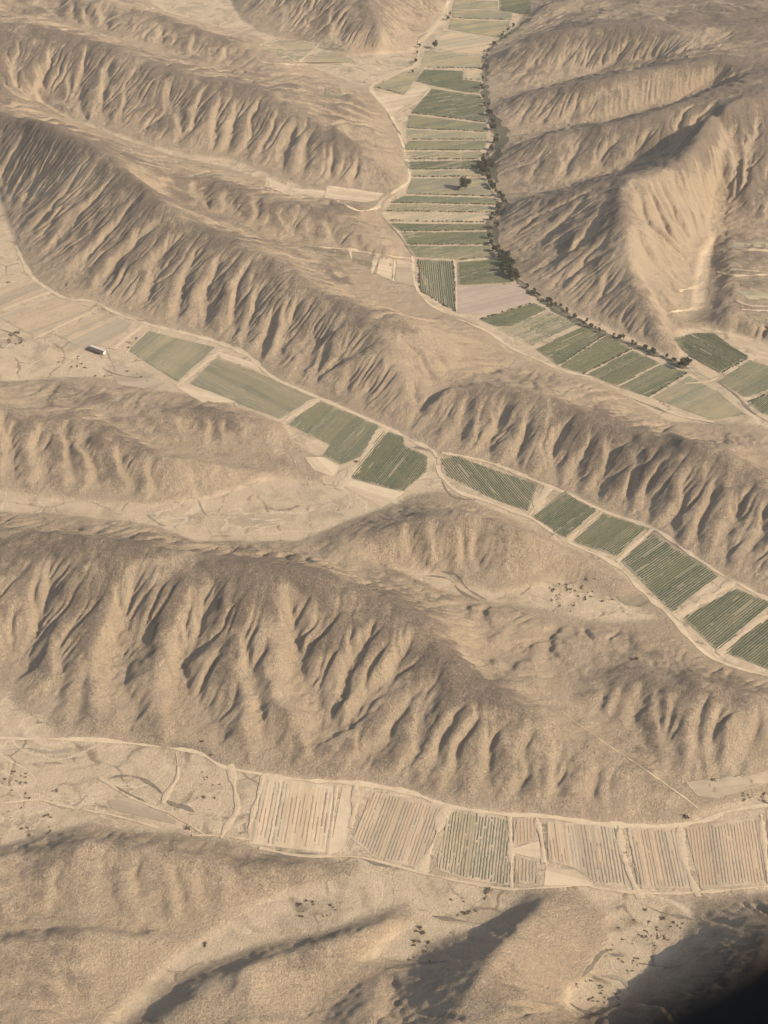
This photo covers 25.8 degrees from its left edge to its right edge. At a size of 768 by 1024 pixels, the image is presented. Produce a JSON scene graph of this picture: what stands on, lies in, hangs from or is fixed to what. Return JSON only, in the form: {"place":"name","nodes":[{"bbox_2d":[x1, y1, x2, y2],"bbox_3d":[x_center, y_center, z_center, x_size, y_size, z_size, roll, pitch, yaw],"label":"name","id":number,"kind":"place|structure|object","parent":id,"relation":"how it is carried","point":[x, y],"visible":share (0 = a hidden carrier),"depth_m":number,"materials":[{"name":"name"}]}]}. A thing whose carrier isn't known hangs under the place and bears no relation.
{"place":"outdoors","nodes":[
{"label":"outdoors","id":0,"kind":"place"},
{"bbox_2d":[0,276,48,308],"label":"field","id":1,"kind":"structure","parent":0,"point":[20,290],"depth_m":2146.65,"materials":[{"name":"grey soil"}]},
{"bbox_2d":[0,0,74,22],"bbox_3d":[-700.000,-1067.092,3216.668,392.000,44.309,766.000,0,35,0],"label":"hill","id":2,"kind":"structure","parent":0,"point":[56,11],"depth_m":2989.95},
{"bbox_2d":[0,296,92,336],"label":"field","id":3,"kind":"structure","parent":0,"point":[34,319],"depth_m":2096.22,"materials":[{"name":"grey soil"}]},
{"bbox_2d":[2,798,159,828],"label":"path","id":4,"kind":"structure","parent":0,"point":[69,806],"depth_m":1391.96,"materials":[{"name":"soil"}]},
{"bbox_2d":[54,312,131,346],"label":"field","id":5,"kind":"structure","parent":0,"point":[101,329],"depth_m":2060.04,"materials":[{"name":"grey soil"}]},
{"bbox_2d":[0,889,228,1023],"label":"hill","id":6,"kind":"structure","parent":0,"point":[71,951],"depth_m":1254.88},
{"bbox_2d":[0,12,244,164],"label":"hill","id":7,"kind":"structure","parent":0,"point":[95,78],"depth_m":2644.64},
{"bbox_2d":[108,364,164,387],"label":"field","id":8,"kind":"structure","parent":0,"point":[131,380],"depth_m":1967.01,"materials":[{"name":"grey soil"}]},
{"bbox_2d":[108,798,175,823],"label":"field","id":9,"kind":"structure","parent":0,"point":[129,806],"depth_m":1390.44,"materials":[{"name":"grey soil"}]},
{"bbox_2d":[0,379,327,534],"bbox_3d":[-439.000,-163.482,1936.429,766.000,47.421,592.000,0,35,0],"label":"hill","id":10,"kind":"structure","parent":0,"point":[51,444],"depth_m":1800.92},
{"bbox_2d":[130,331,213,380],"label":"field","id":11,"kind":"structure","parent":0,"point":[176,359],"depth_m":2017.33,"materials":[{"name":"plant"}]},
{"bbox_2d":[55,373,314,454],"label":"hill","id":12,"kind":"structure","parent":0,"point":[187,418],"depth_m":1870.30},
{"bbox_2d":[57,0,349,84],"bbox_3d":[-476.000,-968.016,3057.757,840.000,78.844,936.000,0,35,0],"label":"hill","id":13,"kind":"structure","parent":0,"point":[156,30],"depth_m":2857.44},
{"bbox_2d":[178,384,234,402],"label":"field","id":14,"kind":"structure","parent":0,"point":[198,393],"depth_m":1935.84,"materials":[{"name":"soil"}]},
{"bbox_2d":[0,713,440,918],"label":"hill","id":15,"kind":"structure","parent":0,"point":[235,878],"depth_m":1329.71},
{"bbox_2d":[14,246,443,476],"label":"dirt track","id":16,"kind":"structure","parent":0,"point":[27,269],"depth_m":2018.57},
{"bbox_2d":[219,764,240,837],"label":"path","id":17,"kind":"structure","parent":0,"point":[232,777],"depth_m":1397.99,"materials":[{"name":"soil"}]},
{"bbox_2d":[84,133,418,279],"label":"hill","id":18,"kind":"structure","parent":0,"point":[246,203],"depth_m":2296.50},
{"bbox_2d":[190,358,312,417],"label":"field","id":19,"kind":"structure","parent":0,"point":[253,389],"depth_m":1947.59,"materials":[{"name":"plant"}]},
{"bbox_2d":[48,905,457,1023],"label":"hill","id":20,"kind":"structure","parent":0,"point":[287,981],"depth_m":1227.87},
{"bbox_2d":[134,53,408,197],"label":"hill","id":21,"kind":"structure","parent":0,"point":[306,132],"depth_m":2512.51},
{"bbox_2d":[0,74,552,435],"bbox_3d":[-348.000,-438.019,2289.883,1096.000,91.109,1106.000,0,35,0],"label":"hill","id":22,"kind":"structure","parent":0,"point":[90,218],"depth_m":2108.62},
{"bbox_2d":[233,0,342,46],"bbox_3d":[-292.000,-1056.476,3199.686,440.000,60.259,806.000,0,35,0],"label":"hill","id":23,"kind":"structure","parent":0,"point":[313,21],"depth_m":2954.93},
{"bbox_2d":[260,38,318,61],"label":"field","id":24,"kind":"structure","parent":0,"point":[300,49],"depth_m":2877.34,"materials":[{"name":"beige soil"}]},
{"bbox_2d":[248,777,333,852],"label":"field","id":25,"kind":"structure","parent":0,"point":[292,814],"depth_m":1383.74,"materials":[{"name":"soil"}]},
{"bbox_2d":[305,457,339,475],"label":"field","id":26,"kind":"structure","parent":0,"point":[323,465],"depth_m":1815.36,"materials":[{"name":"soil"}]},
{"bbox_2d":[302,51,356,63],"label":"field","id":27,"kind":"structure","parent":0,"point":[323,57],"depth_m":2842.38,"materials":[{"name":"beige soil"}]},
{"bbox_2d":[287,401,377,463],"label":"field","id":28,"kind":"structure","parent":0,"point":[345,436],"depth_m":1874.06,"materials":[{"name":"plant"}]},
{"bbox_2d":[330,787,350,853],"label":"field","id":29,"kind":"structure","parent":0,"point":[341,831],"depth_m":1379.21,"materials":[{"name":"soil"}]},
{"bbox_2d":[347,784,360,827],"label":"path","id":30,"kind":"structure","parent":0,"point":[355,798],"depth_m":1396.63,"materials":[{"name":"soil"}]},
{"bbox_2d":[327,186,383,201],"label":"field","id":31,"kind":"structure","parent":0,"point":[341,193],"depth_m":2389.87,"materials":[{"name":"soil"}]},
{"bbox_2d":[334,427,387,489],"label":"path","id":32,"kind":"structure","parent":0,"point":[344,481],"depth_m":1830.20,"materials":[{"name":"soil"}]},
{"bbox_2d":[295,951,447,1023],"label":"hill","id":33,"kind":"structure","parent":0,"point":[374,994],"depth_m":1221.19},
{"bbox_2d":[344,481,403,506],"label":"field","id":34,"kind":"structure","parent":0,"point":[381,496],"depth_m":1772.82,"materials":[{"name":"soil"}]},
{"bbox_2d":[319,0,433,85],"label":"hill","id":35,"kind":"structure","parent":0,"point":[360,27],"depth_m":2892.63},
{"bbox_2d":[0,512,767,822],"bbox_3d":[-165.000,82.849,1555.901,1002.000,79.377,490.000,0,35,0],"label":"hill","id":36,"kind":"structure","parent":0,"point":[428,687],"depth_m":1494.41,"materials":[{"name":"soil"}]},
{"bbox_2d":[0,0,767,1023],"bbox_3d":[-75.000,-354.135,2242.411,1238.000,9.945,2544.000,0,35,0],"label":"valley floor","id":37,"kind":"structure","parent":0,"point":[272,508],"depth_m":1501.87,"materials":[{"name":"soil"}]},
{"bbox_2d":[483,93,701,378],"bbox_3d":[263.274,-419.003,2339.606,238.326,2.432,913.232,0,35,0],"label":"ditch","id":38,"kind":"object","parent":37,"relation":"on","point":[491,223],"visible":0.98,"depth_m":2145.58,"materials":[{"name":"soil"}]},
{"bbox_2d":[0,736,767,828],"bbox_3d":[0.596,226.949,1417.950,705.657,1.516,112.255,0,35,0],"label":"dirt track","id":39,"kind":"structure","parent":0,"point":[612,824],"depth_m":1403.99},
{"bbox_2d":[351,431,427,490],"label":"field","id":40,"kind":"structure","parent":0,"point":[393,461],"depth_m":1814.69,"materials":[{"name":"plant"}]},
{"bbox_2d":[352,792,440,866],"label":"field","id":41,"kind":"structure","parent":0,"point":[396,829],"depth_m":1372.72,"materials":[{"name":"beige soil"}]},
{"bbox_2d":[375,70,421,93],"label":"field","id":42,"kind":"structure","parent":0,"point":[402,82],"depth_m":2750.13,"materials":[{"name":"soil"}]},
{"bbox_2d":[369,86,428,114],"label":"field","id":43,"kind":"structure","parent":0,"point":[393,104],"depth_m":2693.16,"materials":[{"name":"soil"}]},
{"bbox_2d":[395,260,412,285],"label":"field","id":44,"kind":"structure","parent":0,"point":[404,273],"depth_m":2186.59,"materials":[{"name":"grey soil"}]},
{"bbox_2d":[369,0,449,208],"bbox_3d":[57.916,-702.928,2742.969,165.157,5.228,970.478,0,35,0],"label":"dirt track","id":45,"kind":"structure","parent":0,"point":[378,205],"depth_m":2645.12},
{"bbox_2d":[402,0,447,26],"bbox_3d":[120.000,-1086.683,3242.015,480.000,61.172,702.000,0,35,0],"label":"hill","id":46,"kind":"structure","parent":0,"point":[430,12],"depth_m":3008.10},
{"bbox_2d":[413,803,452,872],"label":"path","id":47,"kind":"structure","parent":0,"point":[441,817],"depth_m":1373.25,"materials":[{"name":"soil"}]},
{"bbox_2d":[417,259,455,310],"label":"field","id":48,"kind":"structure","parent":0,"point":[436,281],"depth_m":2170.58,"materials":[{"name":"plant"}]},
{"bbox_2d":[382,212,491,221],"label":"field","id":49,"kind":"structure","parent":0,"point":[440,217],"depth_m":2327.18,"materials":[{"name":"soil"}]},
{"bbox_2d":[388,222,487,231],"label":"field","id":50,"kind":"structure","parent":0,"point":[404,227],"depth_m":2302.45,"materials":[{"name":"plant"}]},
{"bbox_2d":[384,204,496,212],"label":"field","id":51,"kind":"structure","parent":0,"point":[430,208],"depth_m":2351.06,"materials":[{"name":"beige soil"}]},
{"bbox_2d":[403,160,481,169],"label":"field","id":52,"kind":"structure","parent":0,"point":[429,165],"depth_m":2475.71,"materials":[{"name":"plant"}]},
{"bbox_2d":[403,151,482,159],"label":"field","id":53,"kind":"structure","parent":0,"point":[415,155],"depth_m":2504.62,"materials":[{"name":"beige soil"}]},
{"bbox_2d":[391,195,498,204],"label":"field","id":54,"kind":"structure","parent":0,"point":[440,200],"depth_m":2372.97,"materials":[{"name":"plant"}]},
{"bbox_2d":[401,232,489,244],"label":"field","id":55,"kind":"structure","parent":0,"point":[439,238],"depth_m":2273.65,"materials":[{"name":"plant"}]},
{"bbox_2d":[408,170,483,176],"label":"field","id":56,"kind":"structure","parent":0,"point":[454,173],"depth_m":2450.21,"materials":[{"name":"plant"}]},
{"bbox_2d":[405,140,487,150],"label":"field","id":57,"kind":"structure","parent":0,"point":[479,145],"depth_m":2534.95,"materials":[{"name":"plant"}]},
{"bbox_2d":[406,115,487,131],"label":"field","id":58,"kind":"structure","parent":0,"point":[418,122],"depth_m":2602.27,"materials":[{"name":"soil"}]},
{"bbox_2d":[406,129,487,139],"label":"field","id":59,"kind":"structure","parent":0,"point":[425,134],"depth_m":2566.77,"materials":[{"name":"plant"}]},
{"bbox_2d":[411,89,485,121],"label":"field","id":60,"kind":"structure","parent":0,"point":[444,103],"depth_m":2666.29,"materials":[{"name":"plant"}]},
{"bbox_2d":[416,70,481,92],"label":"field","id":61,"kind":"structure","parent":0,"point":[450,79],"depth_m":2756.24,"materials":[{"name":"plant"}]},
{"bbox_2d":[406,178,494,195],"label":"field","id":62,"kind":"structure","parent":0,"point":[448,186],"depth_m":2410.03,"materials":[{"name":"soil"}]},
{"bbox_2d":[419,50,481,68],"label":"field","id":63,"kind":"structure","parent":0,"point":[440,59],"depth_m":2833.98,"materials":[{"name":"soil"}]},
{"bbox_2d":[408,245,494,259],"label":"field","id":64,"kind":"structure","parent":0,"point":[459,252],"depth_m":2239.63,"materials":[{"name":"plant"}]},
{"bbox_2d":[426,31,496,54],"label":"field","id":65,"kind":"structure","parent":0,"point":[450,41],"depth_m":2902.68,"materials":[{"name":"soil"}]},
{"bbox_2d":[435,809,508,884],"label":"field","id":66,"kind":"structure","parent":0,"point":[473,846],"depth_m":1354.87,"materials":[{"name":"beige soil"}]},
{"bbox_2d":[217,491,732,609],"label":"hill","id":67,"kind":"structure","parent":0,"point":[441,530],"depth_m":1665.98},
{"bbox_2d":[452,0,497,8],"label":"field","id":68,"kind":"structure","parent":0,"point":[468,4],"depth_m":3071.36,"materials":[{"name":"soil"}]},
{"bbox_2d":[448,19,509,37],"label":"field","id":69,"kind":"structure","parent":0,"point":[496,29],"depth_m":2973.54,"materials":[{"name":"soil"}]},
{"bbox_2d":[452,9,511,19],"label":"field","id":70,"kind":"structure","parent":0,"point":[480,14],"depth_m":3026.93,"materials":[{"name":"soil"}]},
{"bbox_2d":[457,259,514,284],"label":"field","id":71,"kind":"structure","parent":0,"point":[482,272],"depth_m":2189.78,"materials":[{"name":"plant"}]},
{"bbox_2d":[441,456,536,510],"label":"field","id":72,"kind":"structure","parent":0,"point":[511,490],"depth_m":1788.38,"materials":[{"name":"plant"}]},
{"bbox_2d":[458,284,533,314],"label":"field","id":73,"kind":"structure","parent":0,"point":[485,300],"depth_m":2131.50,"materials":[{"name":"soil"}]},
{"bbox_2d":[483,115,509,182],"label":"stream bank","id":74,"kind":"structure","parent":0,"point":[497,154],"depth_m":2535.49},
{"bbox_2d":[411,256,591,377],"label":"dirt track","id":75,"kind":"structure","parent":0,"point":[415,283],"depth_m":2054.76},
{"bbox_2d":[407,888,613,1023],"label":"hill","id":76,"kind":"structure","parent":0,"point":[528,956],"depth_m":1228.79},
{"bbox_2d":[507,816,513,887],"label":"path","id":77,"kind":"structure","parent":0,"point":[510,852],"depth_m":1353.24,"materials":[{"name":"soil"}]},
{"bbox_2d":[479,303,545,325],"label":"field","id":78,"kind":"structure","parent":0,"point":[513,316],"depth_m":2092.97,"materials":[{"name":"plant"}]},
{"bbox_2d":[259,846,767,894],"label":"path","id":79,"kind":"structure","parent":0,"point":[709,891],"depth_m":1321.47,"materials":[{"name":"soil"}]},
{"bbox_2d":[499,0,531,13],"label":"field","id":80,"kind":"structure","parent":0,"point":[520,6],"depth_m":3064.43,"materials":[{"name":"plant"}]},
{"bbox_2d":[513,818,537,846],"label":"field","id":81,"kind":"structure","parent":0,"point":[524,832],"depth_m":1369.74,"materials":[{"name":"beige soil"}]},
{"bbox_2d":[514,856,538,883],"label":"field","id":82,"kind":"structure","parent":0,"point":[526,869],"depth_m":1335.81,"materials":[{"name":"beige soil"}]},
{"bbox_2d":[513,841,540,859],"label":"field","id":83,"kind":"structure","parent":0,"point":[531,850],"depth_m":1352.85,"materials":[{"name":"soil"}]},
{"bbox_2d":[497,312,577,345],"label":"field","id":84,"kind":"structure","parent":0,"point":[532,331],"depth_m":2067.61,"materials":[{"name":"plant"}]},
{"bbox_2d":[533,491,594,537],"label":"field","id":85,"kind":"structure","parent":0,"point":[564,514],"depth_m":1739.00,"materials":[{"name":"plant"}]},
{"bbox_2d":[544,867,593,885],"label":"field","id":86,"kind":"structure","parent":0,"point":[556,876],"depth_m":1328.32,"materials":[{"name":"soil"}]},
{"bbox_2d":[536,327,605,365],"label":"field","id":87,"kind":"structure","parent":0,"point":[560,350],"depth_m":2030.90,"materials":[{"name":"plant"}]},
{"bbox_2d":[480,18,686,368],"bbox_3d":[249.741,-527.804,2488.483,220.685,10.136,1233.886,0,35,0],"label":"row of trees","id":88,"kind":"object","parent":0,"point":[495,231],"depth_m":2288.26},
{"bbox_2d":[547,822,627,885],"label":"field","id":89,"kind":"structure","parent":0,"point":[591,852],"depth_m":1352.41,"materials":[{"name":"beige soil"}]},
{"bbox_2d":[413,370,767,592],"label":"hill","id":90,"kind":"structure","parent":0,"point":[708,499],"depth_m":1777.77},
{"bbox_2d":[515,369,677,427],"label":"hill","id":91,"kind":"structure","parent":0,"point":[607,396],"depth_m":1911.47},
{"bbox_2d":[561,336,631,373],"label":"field","id":92,"kind":"structure","parent":0,"point":[596,354],"depth_m":2010.72,"materials":[{"name":"plant"}]},
{"bbox_2d":[435,465,766,675],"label":"dirt track","id":93,"kind":"structure","parent":0,"point":[680,627],"depth_m":1664.33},
{"bbox_2d":[441,452,767,600],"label":"dirt track","id":94,"kind":"structure","parent":0,"point":[663,534],"depth_m":1736.68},
{"bbox_2d":[574,514,644,555],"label":"field","id":95,"kind":"structure","parent":0,"point":[609,534],"depth_m":1709.00,"materials":[{"name":"plant"}]},
{"bbox_2d":[587,350,658,384],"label":"field","id":96,"kind":"structure","parent":0,"point":[625,367],"depth_m":1986.01,"materials":[{"name":"plant"}]},
{"bbox_2d":[486,2,767,85],"bbox_3d":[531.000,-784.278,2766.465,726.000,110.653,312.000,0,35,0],"label":"hill","id":97,"kind":"structure","parent":0,"point":[611,41],"depth_m":2738.78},
{"bbox_2d":[487,43,767,131],"bbox_3d":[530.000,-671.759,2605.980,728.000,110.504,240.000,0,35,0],"label":"hill","id":98,"kind":"structure","parent":0,"point":[524,105],"depth_m":2572.09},
{"bbox_2d":[615,825,645,898],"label":"path","id":99,"kind":"structure","parent":0,"point":[620,839],"depth_m":1344.36,"materials":[{"name":"soil"}]},
{"bbox_2d":[494,64,767,184],"bbox_3d":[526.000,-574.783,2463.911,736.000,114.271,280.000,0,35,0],"label":"hill","id":100,"kind":"structure","parent":0,"point":[575,153],"depth_m":2420.53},
{"bbox_2d":[496,81,767,356],"bbox_3d":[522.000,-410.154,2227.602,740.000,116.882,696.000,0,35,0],"label":"hill","id":101,"kind":"structure","parent":0,"point":[623,250],"depth_m":2197.96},
{"bbox_2d":[507,645,767,771],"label":"hill","id":102,"kind":"structure","parent":0,"point":[724,708],"depth_m":1473.60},
{"bbox_2d":[509,0,767,36],"bbox_3d":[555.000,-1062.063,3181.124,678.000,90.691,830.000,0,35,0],"label":"hill","id":103,"kind":"structure","parent":0,"point":[544,14],"depth_m":2925.21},
{"bbox_2d":[620,364,686,396],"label":"field","id":104,"kind":"structure","parent":0,"point":[649,383],"depth_m":1963.33,"materials":[{"name":"plant"}]},
{"bbox_2d":[626,828,690,888],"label":"field","id":105,"kind":"structure","parent":0,"point":[657,861],"depth_m":1345.01,"materials":[{"name":"beige soil"}]},
{"bbox_2d":[622,533,717,611],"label":"field","id":106,"kind":"structure","parent":0,"point":[672,578],"depth_m":1658.42,"materials":[{"name":"plant"}]},
{"bbox_2d":[596,893,767,1023],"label":"hill","id":107,"kind":"structure","parent":0,"point":[722,930],"depth_m":1248.80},
{"bbox_2d":[606,932,767,1023],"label":"aircraft window frame","id":108,"kind":"object","parent":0,"point":[733,990],"visible":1,"depth_m":0.13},
{"bbox_2d":[675,826,700,896],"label":"path","id":109,"kind":"structure","parent":0,"point":[680,834],"depth_m":1348.38,"materials":[{"name":"soil"}]},
{"bbox_2d":[672,310,706,322],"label":"field","id":110,"kind":"structure","parent":0,"point":[699,316],"depth_m":2086.13,"materials":[{"name":"soil"}]},
{"bbox_2d":[653,376,744,419],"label":"field","id":111,"kind":"structure","parent":0,"point":[703,400],"depth_m":1926.47,"materials":[{"name":"plant"}]},
{"bbox_2d":[672,581,735,619],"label":"path","id":112,"kind":"structure","parent":0,"point":[692,607],"depth_m":1619.28,"materials":[{"name":"soil"}]},
{"bbox_2d":[673,332,748,372],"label":"field","id":113,"kind":"structure","parent":0,"point":[714,351],"depth_m":2021.07,"materials":[{"name":"plant"}]},
{"bbox_2d":[664,423,767,452],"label":"hill","id":114,"kind":"structure","parent":0,"point":[754,438],"depth_m":1852.38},
{"bbox_2d":[683,589,767,649],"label":"field","id":115,"kind":"structure","parent":0,"point":[729,616],"depth_m":1600.23,"materials":[{"name":"plant"}]},
{"bbox_2d":[686,817,765,889],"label":"field","id":116,"kind":"structure","parent":0,"point":[727,854],"depth_m":1350.22,"materials":[{"name":"beige soil"}]},
{"bbox_2d":[685,96,767,273],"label":"hill","id":117,"kind":"structure","parent":0,"point":[742,212],"depth_m":2325.58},
{"bbox_2d":[687,771,767,797],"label":"field","id":118,"kind":"structure","parent":0,"point":[737,783],"depth_m":1408.92,"materials":[{"name":"grey soil"}]},
{"bbox_2d":[715,614,767,654],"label":"path","id":119,"kind":"structure","parent":0,"point":[745,630],"depth_m":1577.60,"materials":[{"name":"soil"}]},
{"bbox_2d":[719,360,767,396],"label":"field","id":120,"kind":"structure","parent":0,"point":[748,378],"depth_m":1964.66,"materials":[{"name":"plant"}]},
{"bbox_2d":[726,620,767,668],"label":"field","id":121,"kind":"structure","parent":0,"point":[751,646],"depth_m":1562.03,"materials":[{"name":"plant"}]},
{"bbox_2d":[759,815,767,882],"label":"path","id":122,"kind":"structure","parent":0,"point":[763,840],"depth_m":1359.81,"materials":[{"name":"soil"}]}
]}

